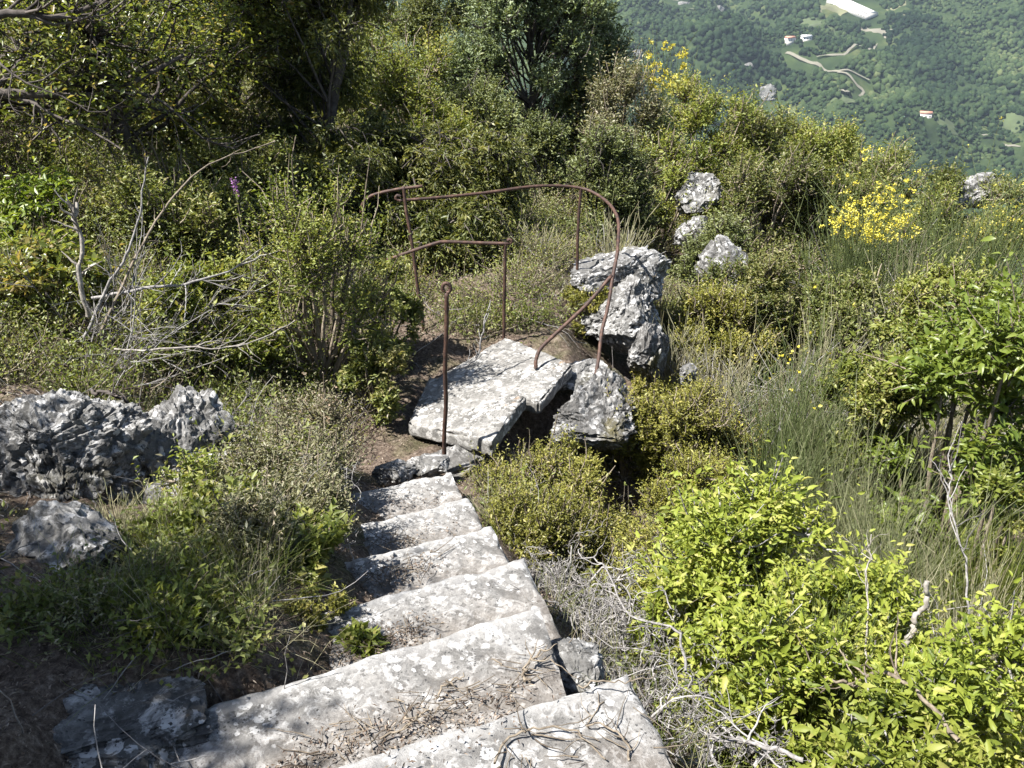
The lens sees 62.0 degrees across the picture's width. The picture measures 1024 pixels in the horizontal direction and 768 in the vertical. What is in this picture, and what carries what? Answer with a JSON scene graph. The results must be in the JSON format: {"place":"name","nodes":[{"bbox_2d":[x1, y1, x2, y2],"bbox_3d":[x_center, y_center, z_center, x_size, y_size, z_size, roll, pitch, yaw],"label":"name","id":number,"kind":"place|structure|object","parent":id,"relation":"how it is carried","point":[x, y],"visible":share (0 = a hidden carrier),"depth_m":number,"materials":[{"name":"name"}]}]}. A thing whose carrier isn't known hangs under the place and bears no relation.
{"place":"outdoors","nodes":[
{"label":"outdoors","id":0,"kind":"place"},
{"bbox_2d":[0,0,1023,767],"bbox_3d":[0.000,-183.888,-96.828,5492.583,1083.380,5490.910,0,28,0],"label":"ground","id":1,"kind":"structure","parent":0,"point":[46,676],"depth_m":5.65,"materials":[{"name":"soil"}]},
{"bbox_2d":[0,156,93,277],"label":"bramble","id":2,"kind":"object","parent":1,"relation":"on","point":[40,186],"visible":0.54,"depth_m":6.18,"materials":[{"name":"green plant"}]},
{"bbox_2d":[0,201,123,331],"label":"shrub","id":3,"kind":"object","parent":1,"relation":"on","point":[33,255],"visible":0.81,"depth_m":5.30,"materials":[{"name":"green plant"}]},
{"bbox_2d":[0,500,124,575],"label":"limestone rock","id":4,"kind":"object","parent":1,"relation":"on","point":[50,518],"visible":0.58,"depth_m":3.01,"materials":[{"name":"stone"}]},
{"bbox_2d":[0,388,153,504],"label":"limestone rock","id":5,"kind":"object","parent":1,"relation":"on","point":[68,440],"visible":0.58,"depth_m":3.71,"materials":[{"name":"stone"}]},
{"bbox_2d":[52,676,212,767],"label":"limestone rock","id":6,"kind":"object","parent":1,"relation":"on","point":[143,716],"visible":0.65,"depth_m":2.33,"materials":[{"name":"stone"}]},
{"bbox_2d":[1,199,276,399],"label":"dead shrub","id":7,"kind":"object","parent":1,"relation":"on","point":[97,330],"visible":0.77,"depth_m":5.12,"materials":[{"name":"plant"}]},
{"bbox_2d":[57,118,260,278],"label":"shrub","id":8,"kind":"object","parent":1,"relation":"on","point":[210,213],"visible":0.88,"depth_m":6.34,"materials":[{"name":"green plant"}]},
{"bbox_2d":[0,0,351,203],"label":"oak tree","id":9,"kind":"object","parent":1,"relation":"on","point":[100,79],"visible":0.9,"depth_m":6.57,"materials":[{"name":"green plant"}]},
{"bbox_2d":[0,0,138,115],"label":"oak branch","id":10,"kind":"object","parent":9,"relation":"attached to","point":[27,12],"visible":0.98,"depth_m":5.62,"materials":[{"name":"grey plant"}]},
{"bbox_2d":[0,0,260,210],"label":"oak branch","id":11,"kind":"object","parent":9,"relation":"attached to","point":[29,98],"visible":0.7,"depth_m":6.22,"materials":[{"name":"grey plant"}]},
{"bbox_2d":[120,72,254,155],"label":"shrub","id":12,"kind":"object","parent":1,"relation":"on","point":[214,112],"visible":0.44,"depth_m":8.60,"materials":[{"name":"green plant"}]},
{"bbox_2d":[142,384,238,482],"bbox_3d":[-1.566,0.397,4.175,0.436,0.802,0.486,-14,31,-24],"label":"limestone rock","id":13,"kind":"object","parent":1,"relation":"on","point":[178,409],"visible":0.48,"depth_m":4.00,"materials":[{"name":"stone"}]},
{"bbox_2d":[141,466,264,541],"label":"herb","id":14,"kind":"object","parent":1,"relation":"on","point":[230,480],"visible":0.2,"depth_m":3.38,"materials":[{"name":"green plant"}]},
{"bbox_2d":[120,237,296,387],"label":"shrub","id":15,"kind":"object","parent":1,"relation":"on","point":[185,277],"visible":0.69,"depth_m":5.44,"materials":[{"name":"green plant"}]},
{"bbox_2d":[156,113,320,243],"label":"shrub","id":16,"kind":"object","parent":1,"relation":"on","point":[207,153],"visible":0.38,"depth_m":7.38,"materials":[{"name":"green plant"}]},
{"bbox_2d":[190,462,312,581],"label":"herb","id":17,"kind":"object","parent":1,"relation":"on","point":[237,507],"visible":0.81,"depth_m":3.09,"materials":[{"name":"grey plant"}]},
{"bbox_2d":[155,393,350,516],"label":"herb","id":18,"kind":"object","parent":1,"relation":"on","point":[291,463],"visible":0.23,"depth_m":3.73,"materials":[{"name":"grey plant"}]},
{"bbox_2d":[249,496,355,593],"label":"herb","id":19,"kind":"object","parent":1,"relation":"on","point":[334,536],"visible":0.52,"depth_m":3.18,"materials":[{"name":"green plant"}]},
{"bbox_2d":[185,125,425,407],"bbox_3d":[-1.351,-0.795,5.631,1.577,1.894,1.449,0,28,0],"label":"thin shrub","id":20,"kind":"object","parent":1,"relation":"on","point":[307,246],"visible":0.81,"depth_m":5.46,"materials":[{"name":"green plant"}]},
{"bbox_2d":[191,0,425,196],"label":"juniper tree","id":21,"kind":"object","parent":1,"relation":"on","point":[328,88],"visible":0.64,"depth_m":8.74,"materials":[{"name":"green plant"}]},
{"bbox_2d":[231,378,387,504],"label":"herb","id":22,"kind":"object","parent":1,"relation":"on","point":[332,446],"visible":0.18,"depth_m":4.34,"materials":[{"name":"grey plant"}]},
{"bbox_2d":[251,362,375,478],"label":"herb","id":23,"kind":"object","parent":1,"relation":"on","point":[332,412],"visible":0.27,"depth_m":4.63,"materials":[{"name":"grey plant"}]},
{"bbox_2d":[275,577,357,632],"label":"herb","id":24,"kind":"object","parent":1,"relation":"on","point":[299,606],"visible":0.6,"depth_m":2.93,"materials":[{"name":"green plant"}]},
{"bbox_2d":[275,442,362,553],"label":"herb","id":25,"kind":"object","parent":1,"relation":"on","point":[327,490],"visible":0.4,"depth_m":3.63,"materials":[{"name":"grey plant"}]},
{"bbox_2d":[238,139,451,261],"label":"juniper bush","id":26,"kind":"object","parent":1,"relation":"on","point":[360,161],"visible":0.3,"depth_m":7.85,"materials":[{"name":"green plant"}]},
{"bbox_2d":[0,206,697,767],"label":"leaf litter","id":27,"kind":"object","parent":1,"relation":"on","point":[432,726],"visible":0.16,"depth_m":2.75,"materials":[{"name":"plant"}]},
{"bbox_2d":[168,608,565,767],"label":"stone step","id":28,"kind":"object","parent":1,"relation":"on","point":[242,736],"visible":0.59,"depth_m":2.47,"materials":[{"name":"stone"}]},
{"bbox_2d":[335,320,415,424],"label":"shrub","id":29,"kind":"object","parent":1,"relation":"on","point":[374,360],"visible":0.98,"depth_m":5.56,"materials":[{"name":"green plant"}]},
{"bbox_2d":[340,253,426,373],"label":"bramble","id":30,"kind":"object","parent":1,"relation":"on","point":[409,306],"visible":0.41,"depth_m":6.39,"materials":[{"name":"green plant"}]},
{"bbox_2d":[336,11,463,137],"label":"shrub","id":31,"kind":"object","parent":1,"relation":"on","point":[392,67],"visible":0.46,"depth_m":10.95,"materials":[{"name":"green plant"}]},
{"bbox_2d":[347,472,462,519],"bbox_3d":[-0.677,0.747,4.461,0.891,0.222,0.445,-10,30,-18],"label":"stone step","id":32,"kind":"object","parent":1,"relation":"on","point":[445,484],"visible":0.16,"depth_m":4.53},
{"bbox_2d":[361,498,482,555],"bbox_3d":[-0.501,0.825,3.949,0.820,0.217,0.464,-11,30,-20],"label":"stone step","id":33,"kind":"object","parent":1,"relation":"on","point":[461,512],"visible":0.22,"depth_m":4.02,"materials":[{"name":"stone"}]},
{"bbox_2d":[267,528,705,767],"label":"fallen twigs","id":34,"kind":"object","parent":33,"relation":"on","point":[451,700],"visible":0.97,"depth_m":2.45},
{"bbox_2d":[345,526,508,598],"bbox_3d":[-0.425,0.889,3.471,0.907,0.220,0.464,-11,30,-19],"label":"stone step","id":35,"kind":"object","parent":1,"relation":"on","point":[480,551],"visible":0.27,"depth_m":3.54,"materials":[{"name":"stone"}]},
{"bbox_2d":[381,0,487,96],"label":"shrub","id":36,"kind":"object","parent":1,"relation":"on","point":[427,13],"visible":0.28,"depth_m":15.32,"materials":[{"name":"green plant"}]},
{"bbox_2d":[320,76,555,273],"bbox_3d":[-0.811,-2.184,8.610,2.427,1.702,2.212,8,29,15],"label":"juniper bush","id":37,"kind":"object","parent":1,"relation":"on","point":[446,171],"visible":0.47,"depth_m":8.31,"materials":[{"name":"green plant"}]},
{"bbox_2d":[321,558,561,669],"bbox_3d":[-0.358,0.954,2.980,1.070,0.217,0.466,-11,30,-20],"label":"stone step","id":38,"kind":"object","parent":1,"relation":"on","point":[460,602],"visible":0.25,"depth_m":3.06,"materials":[{"name":"stone"}]},
{"bbox_2d":[375,195,507,277],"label":"juniper bush","id":39,"kind":"object","parent":1,"relation":"on","point":[433,226],"visible":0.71,"depth_m":7.81,"materials":[{"name":"green plant"}]},
{"bbox_2d":[409,377,525,455],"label":"stone slab","id":40,"kind":"structure","parent":1,"relation":"on","point":[484,420],"depth_m":5.52,"materials":[{"name":"stone"}]},
{"bbox_2d":[431,47,533,168],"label":"shrub","id":41,"kind":"object","parent":1,"relation":"on","point":[480,97],"visible":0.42,"depth_m":11.37,"materials":[{"name":"green plant"}]},
{"bbox_2d":[438,338,571,413],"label":"stone slab","id":42,"kind":"structure","parent":1,"relation":"on","point":[505,365],"depth_m":6.04,"materials":[{"name":"stone"}]},
{"bbox_2d":[394,184,620,373],"bbox_3d":[0.285,-0.906,6.620,1.411,1.002,2.042,-23,36,-36],"label":"handrail","id":43,"kind":"object","parent":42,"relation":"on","point":[611,277],"visible":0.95,"depth_m":6.50,"materials":[{"name":"metal"}]},
{"bbox_2d":[339,674,674,767],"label":"stone step","id":44,"kind":"object","parent":1,"relation":"on","point":[643,753],"visible":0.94,"depth_m":2.14,"materials":[{"name":"stone"}]},
{"bbox_2d":[0,112,1020,767],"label":"fallen twigs","id":45,"kind":"object","parent":1,"relation":"on","point":[354,582],"visible":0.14,"depth_m":2.99,"materials":[{"name":"wood"}]},
{"bbox_2d":[0,3,1023,767],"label":"grass","id":46,"kind":"structure","parent":1,"relation":"on","point":[122,595],"depth_m":2.81,"materials":[{"name":"plant"}]},
{"bbox_2d":[0,0,1023,767],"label":"undergrowth","id":47,"kind":"object","parent":1,"relation":"on","point":[6,614],"visible":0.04,"depth_m":4.84,"materials":[{"name":"green plant"}]},
{"bbox_2d":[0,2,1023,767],"bbox_3d":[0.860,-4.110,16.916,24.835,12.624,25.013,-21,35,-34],"label":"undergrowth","id":48,"kind":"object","parent":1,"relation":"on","point":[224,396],"visible":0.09,"depth_m":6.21,"materials":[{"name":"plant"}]},
{"bbox_2d":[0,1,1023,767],"bbox_3d":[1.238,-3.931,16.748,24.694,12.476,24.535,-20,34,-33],"label":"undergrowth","id":49,"kind":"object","parent":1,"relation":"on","point":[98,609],"visible":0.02,"depth_m":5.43,"materials":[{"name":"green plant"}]},
{"bbox_2d":[0,0,1023,767],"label":"undergrowth","id":50,"kind":"object","parent":1,"relation":"on","point":[432,312],"visible":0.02,"depth_m":7.28,"materials":[{"name":"green plant"}]},
{"bbox_2d":[426,0,635,160],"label":"tree","id":51,"kind":"object","parent":1,"relation":"on","point":[593,23],"visible":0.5,"depth_m":12.73,"materials":[{"name":"green plant"}]},
{"bbox_2d":[459,412,617,550],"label":"shrub","id":52,"kind":"object","parent":1,"relation":"on","point":[584,483],"visible":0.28,"depth_m":4.95,"materials":[{"name":"green plant"}]},
{"bbox_2d":[510,107,578,199],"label":"juniper bush","id":53,"kind":"object","parent":1,"relation":"on","point":[552,133],"visible":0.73,"depth_m":10.71,"materials":[{"name":"green plant"}]},
{"bbox_2d":[479,458,614,577],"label":"shrub","id":54,"kind":"object","parent":1,"relation":"on","point":[547,519],"visible":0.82,"depth_m":4.24,"materials":[{"name":"green plant"}]},
{"bbox_2d":[552,637,603,695],"bbox_3d":[0.191,0.896,2.723,0.208,0.158,0.222,-10,29,-17],"label":"limestone rock","id":55,"kind":"object","parent":1,"relation":"on","point":[575,657],"visible":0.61,"depth_m":2.67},
{"bbox_2d":[551,366,637,451],"bbox_3d":[0.551,0.232,5.781,0.620,0.540,0.692,0,28,0],"label":"limestone rock","id":56,"kind":"object","parent":1,"relation":"on","point":[594,415],"visible":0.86,"depth_m":5.63,"materials":[{"name":"stone"}]},
{"bbox_2d":[535,517,685,692],"bbox_3d":[0.373,0.948,3.537,0.941,0.451,1.121,0,28,0],"label":"dead brushwood","id":57,"kind":"object","parent":1,"relation":"on","point":[581,583],"visible":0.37,"depth_m":3.68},
{"bbox_2d":[551,500,671,630],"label":"shrub","id":58,"kind":"object","parent":1,"relation":"on","point":[629,534],"visible":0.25,"depth_m":4.36,"materials":[{"name":"green plant"}]},
{"bbox_2d":[550,110,675,252],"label":"juniper bush","id":59,"kind":"object","parent":1,"relation":"on","point":[617,164],"visible":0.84,"depth_m":9.55,"materials":[{"name":"green plant"}]},
{"bbox_2d":[578,274,662,354],"bbox_3d":[0.916,-0.560,7.095,0.693,0.697,0.940,0,28,0],"label":"limestone rock","id":60,"kind":"object","parent":1,"relation":"on","point":[632,309],"visible":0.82,"depth_m":6.91,"materials":[{"name":"stone"}]},
{"bbox_2d":[570,245,671,301],"bbox_3d":[0.890,-0.957,7.529,0.970,0.534,0.726,-8,29,-15],"label":"limestone rock","id":61,"kind":"object","parent":60,"relation":"on","point":[651,266],"visible":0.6,"depth_m":7.28,"materials":[{"name":"stone"}]},
{"bbox_2d":[569,35,673,202],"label":"shrub","id":62,"kind":"object","parent":1,"relation":"on","point":[627,85],"visible":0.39,"depth_m":11.83,"materials":[{"name":"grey plant"}]},
{"bbox_2d":[548,561,721,740],"bbox_3d":[0.414,0.930,3.147,0.737,0.571,1.048,-12,30,-22],"label":"dead brushwood","id":63,"kind":"object","parent":1,"relation":"on","point":[647,685],"visible":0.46,"depth_m":3.23,"materials":[{"name":"wood"}]},
{"bbox_2d":[598,372,675,485],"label":"cushion shrub","id":64,"kind":"object","parent":1,"relation":"on","point":[645,437],"visible":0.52,"depth_m":5.80,"materials":[{"name":"green plant"}]},
{"bbox_2d":[627,322,670,382],"bbox_3d":[1.071,-0.263,6.771,0.320,0.518,0.434,12,30,21],"label":"limestone rock","id":65,"kind":"object","parent":1,"relation":"on","point":[648,351],"visible":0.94,"depth_m":6.64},
{"bbox_2d":[581,116,730,251],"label":"shrub","id":66,"kind":"object","parent":1,"relation":"on","point":[679,169],"visible":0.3,"depth_m":10.63,"materials":[{"name":"green plant"}]},
{"bbox_2d":[617,558,741,693],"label":"lime bush","id":67,"kind":"object","parent":1,"relation":"on","point":[671,588],"visible":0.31,"depth_m":3.29,"materials":[{"name":"green plant"}]},
{"bbox_2d":[634,424,752,561],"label":"cushion shrub","id":68,"kind":"object","parent":1,"relation":"on","point":[655,497],"visible":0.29,"depth_m":5.17,"materials":[{"name":"green plant"}]},
{"bbox_2d":[620,346,768,519],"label":"cushion shrub","id":69,"kind":"object","parent":1,"relation":"on","point":[687,411],"visible":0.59,"depth_m":5.73,"materials":[{"name":"green plant"}]},
{"bbox_2d":[596,636,797,767],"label":"dead brushwood","id":70,"kind":"object","parent":1,"relation":"on","point":[661,708],"visible":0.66,"depth_m":2.70,"materials":[{"name":"wood"}]},
{"bbox_2d":[643,56,773,215],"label":"shrub","id":71,"kind":"object","parent":1,"relation":"on","point":[701,116],"visible":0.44,"depth_m":12.57,"materials":[{"name":"green plant"}]},
{"bbox_2d":[666,201,757,290],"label":"shrub","id":72,"kind":"object","parent":1,"relation":"on","point":[726,226],"visible":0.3,"depth_m":9.34,"materials":[{"name":"green plant"}]},
{"bbox_2d":[661,273,783,379],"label":"shrub","id":73,"kind":"object","parent":1,"relation":"on","point":[714,304],"visible":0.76,"depth_m":7.53,"materials":[{"name":"green plant"}]},
{"bbox_2d":[666,308,795,460],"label":"dry shrub","id":74,"kind":"object","parent":1,"relation":"on","point":[729,393],"visible":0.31,"depth_m":6.78,"materials":[{"name":"green plant"}]},
{"bbox_2d":[580,429,884,694],"bbox_3d":[0.954,0.868,3.670,1.306,1.241,1.097,0,28,0],"label":"lime bush","id":75,"kind":"object","parent":1,"relation":"on","point":[726,547],"visible":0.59,"depth_m":3.54,"materials":[{"name":"green plant"}]},
{"bbox_2d":[668,231,813,379],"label":"shrub","id":76,"kind":"object","parent":1,"relation":"on","point":[770,275],"visible":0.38,"depth_m":7.76,"materials":[{"name":"green plant"}]},
{"bbox_2d":[638,571,871,767],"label":"lime bush","id":77,"kind":"object","parent":1,"relation":"on","point":[763,686],"visible":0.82,"depth_m":2.87,"materials":[{"name":"green plant"}]},
{"bbox_2d":[715,84,808,227],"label":"shrub","id":78,"kind":"object","parent":1,"relation":"on","point":[773,128],"visible":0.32,"depth_m":12.92,"materials":[{"name":"green plant"}]},
{"bbox_2d":[709,131,842,296],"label":"shrub","id":79,"kind":"object","parent":1,"relation":"on","point":[757,203],"visible":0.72,"depth_m":10.43,"materials":[{"name":"green plant"}]},
{"bbox_2d":[552,0,1023,246],"bbox_3d":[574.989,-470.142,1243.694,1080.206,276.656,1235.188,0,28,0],"label":"forest","id":80,"kind":"object","parent":1,"relation":"on","point":[899,88],"visible":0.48,"depth_m":1204.26,"materials":[{"name":"plant"}]},
{"bbox_2d":[700,381,884,569],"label":"broom bush","id":81,"kind":"object","parent":1,"relation":"on","point":[756,467],"visible":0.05,"depth_m":5.35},
{"bbox_2d":[712,253,904,513],"bbox_3d":[2.011,0.150,5.939,1.547,2.104,1.635,0,28,0],"label":"broom bush","id":82,"kind":"object","parent":1,"relation":"on","point":[772,424],"visible":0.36,"depth_m":5.95,"materials":[{"name":"green plant"}]},
{"bbox_2d":[733,537,890,693],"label":"lime bush","id":83,"kind":"object","parent":1,"relation":"on","point":[799,583],"visible":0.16,"depth_m":3.31,"materials":[{"name":"green plant"}]},
{"bbox_2d":[720,274,909,447],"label":"dry shrub","id":84,"kind":"object","parent":1,"relation":"on","point":[823,354],"visible":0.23,"depth_m":6.98,"materials":[{"name":"green plant"}]},
{"bbox_2d":[771,102,865,231],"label":"shrub","id":85,"kind":"object","parent":1,"relation":"on","point":[812,137],"visible":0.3,"depth_m":13.57,"materials":[{"name":"green plant"}]},
{"bbox_2d":[761,249,912,408],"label":"shrub","id":86,"kind":"object","parent":1,"relation":"on","point":[855,293],"visible":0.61,"depth_m":7.46,"materials":[{"name":"green plant"}]},
{"bbox_2d":[744,336,933,558],"bbox_3d":[2.235,0.529,5.900,1.426,1.700,1.312,-10,30,-18],"label":"grass clump","id":87,"kind":"object","parent":1,"relation":"on","point":[826,484],"visible":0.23,"depth_m":5.88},
{"bbox_2d":[741,490,941,761],"bbox_3d":[1.107,0.968,2.922,0.685,1.146,0.649,0,28,0],"label":"broom bush","id":88,"kind":"object","parent":1,"relation":"on","point":[800,715],"visible":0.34,"depth_m":2.92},
{"bbox_2d":[776,111,938,259],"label":"shrub","id":89,"kind":"object","parent":1,"relation":"on","point":[892,161],"visible":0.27,"depth_m":13.11,"materials":[{"name":"green plant"}]},
{"bbox_2d":[774,145,942,341],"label":"broom bush","id":90,"kind":"object","parent":1,"relation":"on","point":[847,257],"visible":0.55,"depth_m":8.89,"materials":[{"name":"yellow plant"}]},
{"bbox_2d":[774,150,945,297],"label":"shrub","id":91,"kind":"object","parent":1,"relation":"on","point":[829,188],"visible":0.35,"depth_m":10.60,"materials":[{"name":"green plant"}]},
{"bbox_2d":[720,322,1002,608],"bbox_3d":[2.121,0.796,5.176,1.678,1.774,1.612,23,36,37],"label":"grass clump","id":92,"kind":"object","parent":1,"relation":"on","point":[841,525],"visible":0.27,"depth_m":5.23,"materials":[{"name":"plant"}]},
{"bbox_2d":[803,292,964,531],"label":"shrub","id":93,"kind":"object","parent":1,"relation":"on","point":[868,395],"visible":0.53,"depth_m":5.71,"materials":[{"name":"green plant"}]},
{"bbox_2d":[791,529,983,732],"bbox_3d":[1.382,1.087,3.442,0.812,1.088,0.908,-14,31,-25],"label":"lime bush","id":94,"kind":"object","parent":1,"relation":"on","point":[901,597],"visible":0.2,"depth_m":3.31,"materials":[{"name":"green plant"}]},
{"bbox_2d":[776,643,1014,767],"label":"lime bush","id":95,"kind":"object","parent":1,"relation":"on","point":[929,744],"visible":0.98,"depth_m":2.43,"materials":[{"name":"green plant"}]},
{"bbox_2d":[797,410,1023,644],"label":"grass clump","id":96,"kind":"object","parent":1,"relation":"on","point":[895,535],"visible":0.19,"depth_m":4.56,"materials":[{"name":"plant"}]},
{"bbox_2d":[804,570,1023,767],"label":"lime bush","id":97,"kind":"object","parent":1,"relation":"on","point":[962,679],"visible":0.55,"depth_m":2.69,"materials":[{"name":"green plant"}]},
{"bbox_2d":[835,243,1023,567],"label":"dry shrub","id":98,"kind":"object","parent":1,"relation":"on","point":[937,449],"visible":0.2,"depth_m":6.72,"materials":[{"name":"green plant"}]},
{"bbox_2d":[844,235,1023,622],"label":"ash sapling","id":99,"kind":"object","parent":1,"relation":"on","point":[984,351],"visible":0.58,"depth_m":5.05,"materials":[{"name":"green plant"}]},
{"bbox_2d":[857,234,1010,422],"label":"shrub","id":100,"kind":"object","parent":1,"relation":"on","point":[929,288],"visible":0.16,"depth_m":7.59,"materials":[{"name":"green plant"}]},
{"bbox_2d":[852,138,1023,329],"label":"bush","id":101,"kind":"object","parent":1,"relation":"on","point":[934,241],"visible":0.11,"depth_m":9.52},
{"bbox_2d":[870,439,1023,669],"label":"clump","id":102,"kind":"object","parent":1,"relation":"on","point":[962,587],"visible":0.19,"depth_m":4.38,"materials":[{"name":"green plant"}]},
{"bbox_2d":[883,158,1023,285],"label":"shrub","id":103,"kind":"object","parent":1,"relation":"on","point":[946,197],"visible":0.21,"depth_m":10.88,"materials":[{"name":"green plant"}]},
{"bbox_2d":[885,116,1023,312],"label":"broom bush","id":104,"kind":"object","parent":1,"relation":"on","point":[978,262],"visible":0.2,"depth_m":9.15,"materials":[{"name":"green plant"}]},
{"bbox_2d":[900,507,1023,710],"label":"dry shrub","id":105,"kind":"object","parent":1,"relation":"on","point":[993,656],"visible":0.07,"depth_m":3.91,"materials":[{"name":"green plant"}]},
{"bbox_2d":[959,459,1023,616],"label":"shrub","id":106,"kind":"object","parent":1,"relation":"on","point":[1007,483],"visible":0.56,"depth_m":4.64,"materials":[{"name":"green plant"}]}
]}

